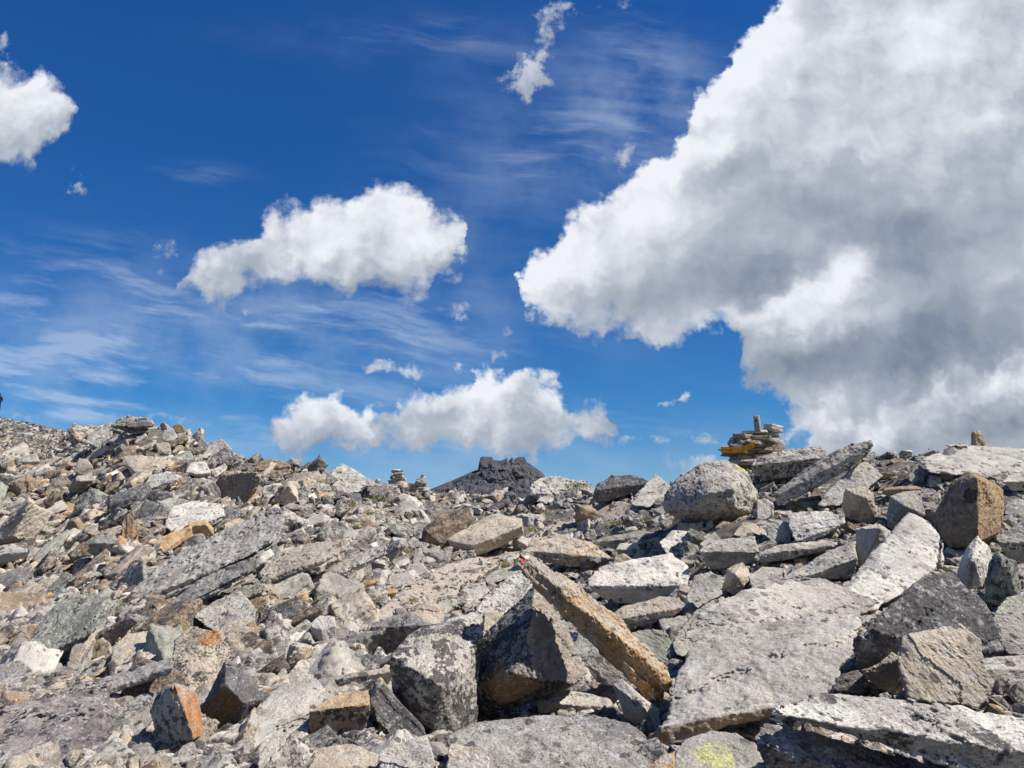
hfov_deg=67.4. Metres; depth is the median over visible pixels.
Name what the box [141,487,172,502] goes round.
flat rock
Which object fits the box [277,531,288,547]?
rock
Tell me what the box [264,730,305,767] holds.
rock
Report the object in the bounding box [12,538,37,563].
rock
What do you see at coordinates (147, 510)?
flat rock
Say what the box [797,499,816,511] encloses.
rock
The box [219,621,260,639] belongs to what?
flat rock
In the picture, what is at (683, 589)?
rock
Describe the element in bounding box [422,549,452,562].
rock
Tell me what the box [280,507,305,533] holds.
rock
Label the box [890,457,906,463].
rock
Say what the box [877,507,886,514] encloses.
flat rock
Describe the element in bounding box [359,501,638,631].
path
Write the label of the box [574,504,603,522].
rock
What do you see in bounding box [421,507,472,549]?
boulder
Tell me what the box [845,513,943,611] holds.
flat rock
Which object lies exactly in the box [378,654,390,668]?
flat rock
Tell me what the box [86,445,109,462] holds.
flat rock
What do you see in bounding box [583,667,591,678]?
rock
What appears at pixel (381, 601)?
rock
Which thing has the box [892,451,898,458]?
rock
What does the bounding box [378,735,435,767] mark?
rock
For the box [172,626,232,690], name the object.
boulder
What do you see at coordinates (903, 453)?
rock
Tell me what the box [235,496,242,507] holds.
rock
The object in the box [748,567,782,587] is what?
rock
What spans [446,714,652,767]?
flat rock
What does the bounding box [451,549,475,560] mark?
flat rock
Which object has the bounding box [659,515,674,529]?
flat rock
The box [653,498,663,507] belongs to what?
rock
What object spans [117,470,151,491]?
flat rock
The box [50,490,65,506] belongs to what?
flat rock
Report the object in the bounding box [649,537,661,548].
flat rock
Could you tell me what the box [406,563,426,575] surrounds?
rock
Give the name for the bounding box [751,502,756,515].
rock
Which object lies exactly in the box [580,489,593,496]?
flat rock
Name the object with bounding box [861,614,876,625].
flat rock
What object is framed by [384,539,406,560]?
rock
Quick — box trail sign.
[718,442,757,452]
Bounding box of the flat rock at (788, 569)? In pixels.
[781,566,798,574]
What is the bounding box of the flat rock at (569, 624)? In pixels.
[566,622,573,627]
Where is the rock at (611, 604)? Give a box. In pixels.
[608,601,624,607]
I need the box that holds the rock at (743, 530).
[734,522,760,537]
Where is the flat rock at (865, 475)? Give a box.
[817,462,882,506]
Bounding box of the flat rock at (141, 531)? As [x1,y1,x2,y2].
[116,523,153,544]
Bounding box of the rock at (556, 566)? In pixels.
[552,563,563,571]
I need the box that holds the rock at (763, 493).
[759,491,770,496]
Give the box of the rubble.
[0,417,1023,767]
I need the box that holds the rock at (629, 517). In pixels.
[622,510,648,528]
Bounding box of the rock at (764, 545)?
[756,540,775,556]
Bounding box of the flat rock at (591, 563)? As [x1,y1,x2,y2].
[573,557,601,580]
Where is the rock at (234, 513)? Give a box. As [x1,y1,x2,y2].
[217,506,240,519]
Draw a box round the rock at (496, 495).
[486,487,507,501]
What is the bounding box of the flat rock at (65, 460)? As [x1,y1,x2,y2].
[50,448,89,466]
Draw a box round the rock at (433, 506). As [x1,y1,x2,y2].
[423,503,436,511]
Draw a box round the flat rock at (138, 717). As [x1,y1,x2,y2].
[111,707,152,731]
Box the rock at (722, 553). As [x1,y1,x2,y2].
[700,536,758,570]
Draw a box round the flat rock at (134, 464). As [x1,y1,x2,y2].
[122,455,169,474]
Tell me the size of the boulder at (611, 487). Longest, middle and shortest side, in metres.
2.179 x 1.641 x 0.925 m
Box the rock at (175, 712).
[150,683,203,744]
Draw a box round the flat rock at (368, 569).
[364,564,372,575]
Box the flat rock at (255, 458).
[245,453,261,463]
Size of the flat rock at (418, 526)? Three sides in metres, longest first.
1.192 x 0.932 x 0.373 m
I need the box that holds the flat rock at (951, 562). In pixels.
[946,558,956,566]
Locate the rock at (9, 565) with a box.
[5,562,14,569]
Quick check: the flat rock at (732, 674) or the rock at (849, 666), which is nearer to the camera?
the flat rock at (732, 674)
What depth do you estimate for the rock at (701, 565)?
13.13 m
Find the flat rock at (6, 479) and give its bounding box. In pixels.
[0,475,12,484]
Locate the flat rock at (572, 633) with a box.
[569,631,576,637]
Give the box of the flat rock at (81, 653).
[67,633,95,671]
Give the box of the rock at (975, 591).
[972,589,984,600]
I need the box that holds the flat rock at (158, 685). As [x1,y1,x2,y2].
[120,657,184,696]
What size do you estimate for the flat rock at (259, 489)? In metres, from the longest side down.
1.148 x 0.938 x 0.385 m
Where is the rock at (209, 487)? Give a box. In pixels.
[196,479,220,497]
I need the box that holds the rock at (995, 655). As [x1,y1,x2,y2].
[988,653,999,657]
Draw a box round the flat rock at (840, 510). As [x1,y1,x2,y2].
[832,508,843,513]
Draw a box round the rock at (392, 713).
[370,684,425,737]
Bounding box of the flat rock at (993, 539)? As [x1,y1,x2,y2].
[990,532,1000,543]
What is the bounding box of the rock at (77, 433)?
[67,425,97,446]
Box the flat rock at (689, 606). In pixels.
[673,603,694,616]
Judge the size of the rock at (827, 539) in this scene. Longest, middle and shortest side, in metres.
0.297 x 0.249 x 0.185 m
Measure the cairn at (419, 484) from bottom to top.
0.828 m
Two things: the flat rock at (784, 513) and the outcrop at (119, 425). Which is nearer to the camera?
the flat rock at (784, 513)
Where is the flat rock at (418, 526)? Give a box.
[410,522,427,533]
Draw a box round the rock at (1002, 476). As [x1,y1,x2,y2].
[990,470,1011,482]
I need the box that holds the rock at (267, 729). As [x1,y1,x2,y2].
[206,719,277,747]
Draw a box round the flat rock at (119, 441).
[112,433,142,446]
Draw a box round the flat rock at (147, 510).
[135,500,167,528]
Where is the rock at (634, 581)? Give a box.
[587,553,689,604]
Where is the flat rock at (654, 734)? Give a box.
[646,725,661,739]
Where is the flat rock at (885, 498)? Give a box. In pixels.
[874,496,889,502]
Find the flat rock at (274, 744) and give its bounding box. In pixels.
[257,734,288,767]
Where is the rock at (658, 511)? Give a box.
[653,506,668,515]
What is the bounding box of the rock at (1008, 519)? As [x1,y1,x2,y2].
[1002,514,1015,527]
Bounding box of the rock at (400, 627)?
[368,611,429,653]
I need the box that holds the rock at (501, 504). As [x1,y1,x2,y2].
[486,498,509,510]
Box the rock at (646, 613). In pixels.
[614,596,684,629]
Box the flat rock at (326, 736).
[299,724,352,747]
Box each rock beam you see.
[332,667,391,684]
[517,551,671,701]
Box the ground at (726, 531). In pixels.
[0,419,1023,762]
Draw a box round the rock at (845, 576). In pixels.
[837,570,854,580]
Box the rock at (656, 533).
[652,529,665,536]
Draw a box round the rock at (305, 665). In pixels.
[290,659,318,680]
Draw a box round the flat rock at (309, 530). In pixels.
[304,526,313,535]
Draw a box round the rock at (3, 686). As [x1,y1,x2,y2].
[0,682,6,697]
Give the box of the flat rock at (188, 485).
[175,478,198,498]
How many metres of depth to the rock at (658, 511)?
21.86 m
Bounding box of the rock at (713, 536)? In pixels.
[700,532,719,546]
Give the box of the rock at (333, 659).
[308,640,365,678]
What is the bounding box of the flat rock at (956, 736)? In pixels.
[770,693,1023,767]
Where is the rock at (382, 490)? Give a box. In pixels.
[361,483,389,497]
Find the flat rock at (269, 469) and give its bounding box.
[261,462,276,482]
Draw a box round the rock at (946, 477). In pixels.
[941,475,958,480]
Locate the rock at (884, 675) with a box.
[861,652,903,693]
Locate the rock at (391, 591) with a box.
[385,585,396,596]
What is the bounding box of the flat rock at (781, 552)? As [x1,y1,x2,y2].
[759,540,837,563]
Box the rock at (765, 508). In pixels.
[756,498,773,519]
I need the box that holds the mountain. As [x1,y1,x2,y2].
[430,457,544,498]
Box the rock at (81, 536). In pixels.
[64,523,97,549]
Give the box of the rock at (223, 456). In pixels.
[210,448,233,466]
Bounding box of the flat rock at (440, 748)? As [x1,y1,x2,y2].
[429,742,447,759]
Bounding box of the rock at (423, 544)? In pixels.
[418,540,435,547]
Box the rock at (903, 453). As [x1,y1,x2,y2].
[899,450,912,457]
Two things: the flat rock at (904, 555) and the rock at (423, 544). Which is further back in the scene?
the rock at (423, 544)
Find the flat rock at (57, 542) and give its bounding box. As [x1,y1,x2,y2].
[32,529,70,560]
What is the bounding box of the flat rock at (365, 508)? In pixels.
[348,504,374,514]
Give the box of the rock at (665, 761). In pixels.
[649,753,674,767]
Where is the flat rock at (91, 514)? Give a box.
[79,509,106,522]
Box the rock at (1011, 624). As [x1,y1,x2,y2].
[994,611,1023,655]
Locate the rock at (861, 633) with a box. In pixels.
[853,631,863,646]
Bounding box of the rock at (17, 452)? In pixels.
[0,442,29,461]
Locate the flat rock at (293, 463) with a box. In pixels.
[287,458,301,473]
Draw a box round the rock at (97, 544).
[87,534,118,556]
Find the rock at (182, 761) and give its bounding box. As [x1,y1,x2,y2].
[171,754,201,766]
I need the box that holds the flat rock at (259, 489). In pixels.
[255,485,269,494]
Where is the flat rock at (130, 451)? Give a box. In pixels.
[107,445,136,466]
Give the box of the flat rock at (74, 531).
[63,528,80,545]
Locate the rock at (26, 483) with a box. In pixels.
[10,472,38,496]
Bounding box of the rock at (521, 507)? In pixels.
[515,504,525,511]
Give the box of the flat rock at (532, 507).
[530,505,539,513]
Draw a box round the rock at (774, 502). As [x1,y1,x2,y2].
[769,499,781,507]
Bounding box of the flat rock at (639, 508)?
[636,506,646,510]
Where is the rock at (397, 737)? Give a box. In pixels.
[369,729,406,766]
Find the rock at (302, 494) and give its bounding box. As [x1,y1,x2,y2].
[298,490,308,502]
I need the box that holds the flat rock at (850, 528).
[845,522,860,533]
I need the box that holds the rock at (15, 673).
[0,660,32,689]
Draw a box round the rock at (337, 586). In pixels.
[314,571,364,598]
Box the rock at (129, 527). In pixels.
[121,514,136,541]
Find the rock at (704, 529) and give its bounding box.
[699,527,709,531]
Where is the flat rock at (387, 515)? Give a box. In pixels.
[374,508,399,521]
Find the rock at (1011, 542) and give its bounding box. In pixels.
[996,519,1023,563]
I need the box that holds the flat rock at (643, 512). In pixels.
[637,510,652,516]
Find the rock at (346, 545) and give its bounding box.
[343,542,349,553]
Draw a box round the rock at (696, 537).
[687,529,704,544]
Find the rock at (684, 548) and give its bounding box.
[671,541,698,558]
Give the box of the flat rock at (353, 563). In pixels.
[312,543,386,586]
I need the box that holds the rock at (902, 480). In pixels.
[897,478,907,482]
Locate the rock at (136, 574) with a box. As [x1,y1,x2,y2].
[117,559,146,585]
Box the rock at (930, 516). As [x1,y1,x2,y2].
[923,508,936,526]
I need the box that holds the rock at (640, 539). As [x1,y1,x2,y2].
[623,536,646,548]
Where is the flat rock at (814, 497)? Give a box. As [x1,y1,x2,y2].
[801,495,821,499]
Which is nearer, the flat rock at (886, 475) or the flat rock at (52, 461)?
the flat rock at (886, 475)
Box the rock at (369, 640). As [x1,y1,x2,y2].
[336,627,385,650]
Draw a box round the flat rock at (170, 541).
[149,526,192,553]
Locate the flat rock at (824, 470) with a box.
[773,440,872,505]
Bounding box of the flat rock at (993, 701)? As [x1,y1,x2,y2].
[988,696,1007,710]
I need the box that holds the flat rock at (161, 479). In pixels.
[146,471,181,488]
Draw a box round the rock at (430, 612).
[413,601,443,623]
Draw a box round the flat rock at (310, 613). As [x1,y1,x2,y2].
[291,605,323,626]
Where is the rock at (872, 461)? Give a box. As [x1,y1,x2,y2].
[869,459,879,463]
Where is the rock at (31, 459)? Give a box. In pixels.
[21,454,39,464]
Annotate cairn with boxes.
[388,469,407,487]
[409,474,429,491]
[720,415,784,469]
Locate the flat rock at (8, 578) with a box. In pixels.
[0,568,33,586]
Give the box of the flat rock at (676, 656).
[667,643,685,663]
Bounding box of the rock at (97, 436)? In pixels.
[85,426,112,447]
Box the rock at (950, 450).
[942,446,956,455]
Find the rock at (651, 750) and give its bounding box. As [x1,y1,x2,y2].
[632,737,664,762]
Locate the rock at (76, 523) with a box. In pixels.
[63,516,85,531]
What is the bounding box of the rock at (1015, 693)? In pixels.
[1005,681,1023,703]
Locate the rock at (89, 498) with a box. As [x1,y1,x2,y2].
[73,487,107,513]
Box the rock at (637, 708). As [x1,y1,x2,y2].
[613,678,660,731]
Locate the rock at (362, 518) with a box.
[354,514,375,524]
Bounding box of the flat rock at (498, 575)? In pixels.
[485,565,521,584]
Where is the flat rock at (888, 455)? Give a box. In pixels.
[875,451,892,459]
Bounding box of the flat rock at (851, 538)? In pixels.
[845,534,855,541]
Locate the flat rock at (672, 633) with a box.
[667,627,678,641]
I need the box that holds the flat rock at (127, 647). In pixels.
[111,631,147,665]
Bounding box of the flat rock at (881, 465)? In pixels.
[874,463,884,467]
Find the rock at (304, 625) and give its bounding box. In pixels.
[288,619,310,635]
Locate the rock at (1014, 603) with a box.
[993,591,1023,617]
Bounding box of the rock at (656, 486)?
[631,474,669,506]
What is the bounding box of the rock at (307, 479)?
[287,470,321,488]
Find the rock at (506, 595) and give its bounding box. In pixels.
[475,571,532,630]
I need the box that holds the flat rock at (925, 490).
[921,488,936,492]
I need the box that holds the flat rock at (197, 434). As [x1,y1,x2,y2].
[191,427,203,441]
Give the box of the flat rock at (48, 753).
[0,741,60,767]
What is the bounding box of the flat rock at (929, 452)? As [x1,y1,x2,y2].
[918,449,936,456]
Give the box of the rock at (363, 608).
[329,588,379,625]
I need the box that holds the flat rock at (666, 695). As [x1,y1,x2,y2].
[664,687,672,699]
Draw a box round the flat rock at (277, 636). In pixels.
[260,623,290,648]
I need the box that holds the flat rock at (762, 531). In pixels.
[759,526,769,540]
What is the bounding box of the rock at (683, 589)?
[676,584,690,597]
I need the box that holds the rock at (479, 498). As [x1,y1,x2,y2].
[470,494,487,501]
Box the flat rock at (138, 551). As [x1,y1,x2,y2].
[107,545,154,577]
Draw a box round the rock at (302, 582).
[276,572,315,598]
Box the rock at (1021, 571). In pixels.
[1017,563,1023,579]
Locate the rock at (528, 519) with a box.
[516,513,545,526]
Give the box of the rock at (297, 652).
[286,642,315,673]
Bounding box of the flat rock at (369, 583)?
[361,578,379,587]
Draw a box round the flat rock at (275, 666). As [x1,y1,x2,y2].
[256,653,290,674]
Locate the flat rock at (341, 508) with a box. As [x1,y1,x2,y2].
[333,502,350,517]
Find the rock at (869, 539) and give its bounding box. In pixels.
[855,524,890,568]
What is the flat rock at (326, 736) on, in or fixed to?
on the ground at (726, 531)
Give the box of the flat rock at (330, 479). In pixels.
[322,471,337,485]
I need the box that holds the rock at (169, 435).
[161,428,177,441]
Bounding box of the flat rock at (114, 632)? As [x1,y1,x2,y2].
[95,613,137,644]
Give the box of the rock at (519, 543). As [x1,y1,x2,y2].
[512,538,531,549]
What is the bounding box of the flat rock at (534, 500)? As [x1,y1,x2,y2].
[525,498,537,504]
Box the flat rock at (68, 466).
[43,462,76,478]
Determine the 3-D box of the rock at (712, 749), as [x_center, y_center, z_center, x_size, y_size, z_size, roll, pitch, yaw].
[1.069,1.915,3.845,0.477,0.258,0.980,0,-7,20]
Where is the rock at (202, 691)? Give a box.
[193,684,211,708]
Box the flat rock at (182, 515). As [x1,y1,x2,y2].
[165,501,224,531]
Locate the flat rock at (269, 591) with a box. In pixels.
[249,584,279,603]
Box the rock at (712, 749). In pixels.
[675,731,763,767]
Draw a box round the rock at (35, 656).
[0,641,63,677]
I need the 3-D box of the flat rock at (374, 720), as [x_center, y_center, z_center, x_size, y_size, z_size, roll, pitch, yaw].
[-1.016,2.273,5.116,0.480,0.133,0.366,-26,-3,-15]
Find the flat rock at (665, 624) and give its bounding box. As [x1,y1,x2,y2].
[658,615,687,632]
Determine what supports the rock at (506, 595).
on the ground at (726, 531)
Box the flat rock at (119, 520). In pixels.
[98,510,138,530]
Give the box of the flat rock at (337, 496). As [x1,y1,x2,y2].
[331,490,349,502]
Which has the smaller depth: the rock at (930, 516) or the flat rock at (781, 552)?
the flat rock at (781, 552)
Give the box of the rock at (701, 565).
[697,562,705,567]
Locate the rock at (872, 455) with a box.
[863,451,877,461]
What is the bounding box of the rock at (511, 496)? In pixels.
[504,491,516,502]
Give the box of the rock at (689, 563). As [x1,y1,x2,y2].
[681,559,695,566]
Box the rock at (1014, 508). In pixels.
[1004,499,1023,521]
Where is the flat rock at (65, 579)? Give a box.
[48,571,76,593]
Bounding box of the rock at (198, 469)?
[185,461,210,477]
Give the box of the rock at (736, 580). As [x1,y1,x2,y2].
[722,562,749,594]
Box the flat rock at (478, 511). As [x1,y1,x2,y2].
[469,505,482,515]
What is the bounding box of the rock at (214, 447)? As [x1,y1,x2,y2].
[203,439,231,459]
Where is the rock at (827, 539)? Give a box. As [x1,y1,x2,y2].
[823,538,838,547]
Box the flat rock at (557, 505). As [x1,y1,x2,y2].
[546,499,562,508]
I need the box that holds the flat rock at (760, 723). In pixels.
[753,717,769,730]
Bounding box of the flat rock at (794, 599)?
[681,577,879,645]
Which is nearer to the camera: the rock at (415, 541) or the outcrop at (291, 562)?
the outcrop at (291, 562)
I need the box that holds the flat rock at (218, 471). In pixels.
[210,464,226,477]
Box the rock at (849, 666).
[839,658,856,673]
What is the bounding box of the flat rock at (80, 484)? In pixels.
[68,475,96,495]
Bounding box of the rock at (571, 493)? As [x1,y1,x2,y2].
[553,488,578,501]
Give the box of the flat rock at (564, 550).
[523,535,612,569]
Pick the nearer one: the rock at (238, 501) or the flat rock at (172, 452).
the rock at (238, 501)
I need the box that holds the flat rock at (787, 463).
[751,446,827,480]
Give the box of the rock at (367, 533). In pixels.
[358,526,376,541]
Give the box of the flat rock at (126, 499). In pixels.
[107,482,151,514]
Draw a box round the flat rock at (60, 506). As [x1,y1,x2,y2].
[48,500,67,520]
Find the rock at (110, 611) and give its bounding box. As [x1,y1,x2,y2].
[100,600,119,621]
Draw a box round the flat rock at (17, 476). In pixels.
[10,470,33,481]
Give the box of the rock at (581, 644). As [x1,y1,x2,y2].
[572,632,594,652]
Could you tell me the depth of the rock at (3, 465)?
38.91 m
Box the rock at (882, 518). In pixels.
[876,515,886,521]
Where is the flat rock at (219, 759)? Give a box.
[197,750,237,767]
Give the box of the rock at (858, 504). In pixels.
[841,487,877,523]
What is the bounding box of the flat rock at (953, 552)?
[939,547,962,557]
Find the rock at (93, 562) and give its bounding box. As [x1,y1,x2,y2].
[74,549,108,577]
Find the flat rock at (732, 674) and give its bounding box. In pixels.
[659,614,861,745]
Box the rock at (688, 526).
[677,522,702,531]
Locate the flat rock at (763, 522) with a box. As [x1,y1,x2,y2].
[757,520,769,524]
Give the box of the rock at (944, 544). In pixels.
[939,541,946,548]
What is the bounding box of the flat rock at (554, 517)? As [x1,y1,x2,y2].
[547,511,562,521]
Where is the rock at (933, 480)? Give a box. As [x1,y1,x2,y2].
[927,475,941,486]
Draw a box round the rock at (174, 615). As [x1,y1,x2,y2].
[134,598,206,632]
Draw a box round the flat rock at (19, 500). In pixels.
[6,498,24,505]
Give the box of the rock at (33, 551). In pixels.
[26,547,40,560]
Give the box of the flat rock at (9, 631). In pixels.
[0,622,19,639]
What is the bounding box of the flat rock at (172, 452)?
[165,449,179,455]
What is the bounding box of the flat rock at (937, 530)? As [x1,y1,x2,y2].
[934,522,942,541]
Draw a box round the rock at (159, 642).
[143,624,182,661]
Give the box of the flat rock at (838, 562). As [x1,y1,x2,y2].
[782,541,857,579]
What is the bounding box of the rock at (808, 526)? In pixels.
[787,511,844,541]
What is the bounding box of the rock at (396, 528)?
[380,523,412,534]
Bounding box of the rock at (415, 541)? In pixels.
[407,537,419,547]
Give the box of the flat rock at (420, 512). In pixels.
[411,508,429,519]
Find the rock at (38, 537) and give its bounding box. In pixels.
[35,534,44,539]
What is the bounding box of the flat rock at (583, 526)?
[576,518,590,532]
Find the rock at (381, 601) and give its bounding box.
[375,593,388,607]
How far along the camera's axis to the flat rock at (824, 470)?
16.22 m
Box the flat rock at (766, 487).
[759,482,775,492]
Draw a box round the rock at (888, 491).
[882,486,920,496]
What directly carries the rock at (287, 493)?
on the ground at (726, 531)
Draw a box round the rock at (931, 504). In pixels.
[923,501,937,508]
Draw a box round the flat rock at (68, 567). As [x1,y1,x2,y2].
[61,564,72,571]
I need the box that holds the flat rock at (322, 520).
[306,514,333,526]
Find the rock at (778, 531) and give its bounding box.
[766,520,790,542]
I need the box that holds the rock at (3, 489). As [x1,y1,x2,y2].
[0,482,7,501]
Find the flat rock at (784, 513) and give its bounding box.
[774,509,791,517]
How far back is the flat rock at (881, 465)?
19.07 m
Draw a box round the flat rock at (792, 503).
[785,500,795,507]
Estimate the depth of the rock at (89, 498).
24.66 m
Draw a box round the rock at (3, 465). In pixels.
[0,454,7,472]
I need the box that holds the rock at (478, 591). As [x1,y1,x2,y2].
[462,582,489,600]
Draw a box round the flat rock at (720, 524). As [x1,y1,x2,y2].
[715,521,729,528]
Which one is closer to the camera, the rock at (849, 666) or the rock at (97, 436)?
the rock at (849, 666)
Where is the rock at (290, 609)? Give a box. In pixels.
[256,595,311,624]
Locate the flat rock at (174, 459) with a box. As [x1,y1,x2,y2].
[169,455,178,462]
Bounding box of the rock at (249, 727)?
[233,707,258,744]
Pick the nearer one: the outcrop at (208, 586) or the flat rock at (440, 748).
the flat rock at (440, 748)
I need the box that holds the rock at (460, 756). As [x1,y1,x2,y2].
[446,744,488,767]
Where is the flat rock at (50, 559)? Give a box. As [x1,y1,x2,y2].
[33,549,62,576]
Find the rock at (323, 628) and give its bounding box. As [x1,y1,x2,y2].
[309,615,335,640]
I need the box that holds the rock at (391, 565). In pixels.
[387,562,395,569]
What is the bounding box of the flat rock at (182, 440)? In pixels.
[169,436,187,447]
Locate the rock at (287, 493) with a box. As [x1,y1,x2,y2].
[270,481,298,504]
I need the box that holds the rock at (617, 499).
[607,495,628,501]
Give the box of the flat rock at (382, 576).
[372,569,389,584]
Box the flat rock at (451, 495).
[445,491,466,499]
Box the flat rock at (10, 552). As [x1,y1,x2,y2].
[0,544,27,566]
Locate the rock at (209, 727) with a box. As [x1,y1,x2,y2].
[147,713,218,753]
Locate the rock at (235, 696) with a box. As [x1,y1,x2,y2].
[201,659,263,728]
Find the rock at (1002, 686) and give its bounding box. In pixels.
[989,676,1010,695]
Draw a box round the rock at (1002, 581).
[984,551,1019,606]
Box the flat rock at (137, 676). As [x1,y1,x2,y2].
[55,657,173,694]
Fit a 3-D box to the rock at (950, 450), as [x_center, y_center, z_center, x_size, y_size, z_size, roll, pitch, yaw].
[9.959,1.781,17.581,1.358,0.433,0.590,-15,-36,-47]
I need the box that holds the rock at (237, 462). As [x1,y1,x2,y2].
[233,459,242,466]
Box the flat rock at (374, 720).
[369,704,378,726]
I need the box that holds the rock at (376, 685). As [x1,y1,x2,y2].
[370,682,380,703]
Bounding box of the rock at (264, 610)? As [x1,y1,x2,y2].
[255,606,268,619]
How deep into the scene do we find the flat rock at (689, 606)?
10.33 m
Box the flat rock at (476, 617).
[446,612,482,623]
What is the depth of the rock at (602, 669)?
6.06 m
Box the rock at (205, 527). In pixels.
[183,520,213,536]
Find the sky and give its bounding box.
[0,0,1023,494]
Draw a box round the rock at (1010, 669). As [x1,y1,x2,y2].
[984,655,1023,690]
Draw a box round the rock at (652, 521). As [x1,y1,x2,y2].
[645,517,658,527]
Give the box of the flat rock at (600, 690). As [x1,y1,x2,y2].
[583,683,614,696]
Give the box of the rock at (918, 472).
[908,464,925,482]
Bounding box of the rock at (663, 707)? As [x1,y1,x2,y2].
[648,698,669,717]
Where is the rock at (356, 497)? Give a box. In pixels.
[346,493,362,504]
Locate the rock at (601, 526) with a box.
[594,521,611,533]
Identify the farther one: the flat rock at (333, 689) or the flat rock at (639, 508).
the flat rock at (639, 508)
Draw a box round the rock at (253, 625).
[247,620,258,632]
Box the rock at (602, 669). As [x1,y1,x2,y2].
[585,647,630,685]
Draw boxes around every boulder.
[0,497,53,544]
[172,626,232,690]
[194,591,255,630]
[215,472,261,502]
[309,689,370,734]
[389,618,483,732]
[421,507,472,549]
[447,513,523,555]
[477,587,586,719]
[593,475,647,503]
[663,460,758,523]
[853,572,1003,672]
[898,623,990,707]
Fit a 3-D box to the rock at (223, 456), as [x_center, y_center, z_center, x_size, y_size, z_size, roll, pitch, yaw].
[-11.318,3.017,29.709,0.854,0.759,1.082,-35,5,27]
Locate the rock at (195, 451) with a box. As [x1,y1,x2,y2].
[189,447,199,455]
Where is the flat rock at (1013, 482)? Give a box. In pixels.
[1002,473,1023,490]
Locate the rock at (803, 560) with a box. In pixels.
[793,556,808,564]
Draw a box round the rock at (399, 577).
[388,569,414,586]
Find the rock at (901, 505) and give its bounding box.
[886,490,924,528]
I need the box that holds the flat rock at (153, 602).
[140,592,166,610]
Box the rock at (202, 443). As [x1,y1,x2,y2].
[198,436,207,449]
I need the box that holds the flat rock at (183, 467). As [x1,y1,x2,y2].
[177,462,192,472]
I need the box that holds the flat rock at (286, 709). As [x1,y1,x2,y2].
[256,678,325,738]
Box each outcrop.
[0,678,116,767]
[109,415,150,436]
[131,508,287,599]
[165,557,258,605]
[208,578,265,603]
[255,459,292,479]
[259,540,346,583]
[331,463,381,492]
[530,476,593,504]
[920,442,1023,479]
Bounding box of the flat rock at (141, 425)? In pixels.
[127,421,154,428]
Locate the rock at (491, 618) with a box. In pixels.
[483,611,502,631]
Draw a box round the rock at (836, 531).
[827,528,839,534]
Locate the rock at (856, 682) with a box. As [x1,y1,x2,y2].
[833,670,872,693]
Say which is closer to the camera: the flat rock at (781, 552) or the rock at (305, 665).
the rock at (305, 665)
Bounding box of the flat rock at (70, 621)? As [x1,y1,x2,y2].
[30,592,115,653]
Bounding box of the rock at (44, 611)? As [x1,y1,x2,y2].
[25,605,53,618]
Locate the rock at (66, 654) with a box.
[59,648,71,661]
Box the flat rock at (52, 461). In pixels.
[30,456,59,468]
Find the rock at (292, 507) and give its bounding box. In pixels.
[280,503,297,511]
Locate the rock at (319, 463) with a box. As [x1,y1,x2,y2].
[307,454,327,471]
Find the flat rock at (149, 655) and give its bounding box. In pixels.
[127,649,156,666]
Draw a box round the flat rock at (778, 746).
[754,723,936,767]
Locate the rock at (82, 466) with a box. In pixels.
[74,458,92,474]
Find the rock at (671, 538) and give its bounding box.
[660,530,698,553]
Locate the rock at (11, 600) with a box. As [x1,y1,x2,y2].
[0,592,48,610]
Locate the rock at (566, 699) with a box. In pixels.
[536,690,612,713]
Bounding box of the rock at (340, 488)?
[336,485,345,491]
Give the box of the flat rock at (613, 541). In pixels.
[591,530,654,548]
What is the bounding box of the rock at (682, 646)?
[672,596,724,655]
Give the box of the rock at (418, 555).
[412,548,424,562]
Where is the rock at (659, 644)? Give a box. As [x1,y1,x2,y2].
[631,629,674,663]
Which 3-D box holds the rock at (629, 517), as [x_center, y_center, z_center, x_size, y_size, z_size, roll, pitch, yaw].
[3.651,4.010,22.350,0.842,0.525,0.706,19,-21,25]
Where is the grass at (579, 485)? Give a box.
[312,453,1002,603]
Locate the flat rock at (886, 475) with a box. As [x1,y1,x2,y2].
[879,472,895,480]
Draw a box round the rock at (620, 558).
[613,553,631,563]
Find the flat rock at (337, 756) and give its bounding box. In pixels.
[309,744,377,767]
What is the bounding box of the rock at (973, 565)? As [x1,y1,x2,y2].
[956,536,991,589]
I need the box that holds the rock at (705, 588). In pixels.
[686,571,722,607]
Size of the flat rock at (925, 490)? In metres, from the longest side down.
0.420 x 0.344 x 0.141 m
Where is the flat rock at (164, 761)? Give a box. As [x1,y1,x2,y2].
[138,754,171,767]
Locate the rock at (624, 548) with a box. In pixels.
[616,543,640,555]
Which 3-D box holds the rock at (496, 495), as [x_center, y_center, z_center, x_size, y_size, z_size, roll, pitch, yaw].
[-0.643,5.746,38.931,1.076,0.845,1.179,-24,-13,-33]
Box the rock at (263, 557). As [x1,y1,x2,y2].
[253,548,273,574]
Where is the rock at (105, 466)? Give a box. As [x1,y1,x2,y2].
[83,464,107,475]
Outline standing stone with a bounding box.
[971,431,985,445]
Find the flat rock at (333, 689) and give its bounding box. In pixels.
[319,678,340,698]
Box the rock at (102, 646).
[81,637,112,659]
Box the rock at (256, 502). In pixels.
[251,497,259,505]
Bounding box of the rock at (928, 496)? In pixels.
[921,492,938,501]
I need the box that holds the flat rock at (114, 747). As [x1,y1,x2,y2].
[95,737,134,761]
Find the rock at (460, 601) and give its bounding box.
[436,595,466,608]
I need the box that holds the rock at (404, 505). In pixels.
[392,499,419,515]
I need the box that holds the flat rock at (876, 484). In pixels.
[869,481,880,488]
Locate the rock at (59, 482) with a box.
[46,476,70,492]
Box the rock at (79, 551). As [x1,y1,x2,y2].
[67,530,103,562]
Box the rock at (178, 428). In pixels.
[173,424,184,432]
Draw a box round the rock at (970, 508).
[935,471,1003,548]

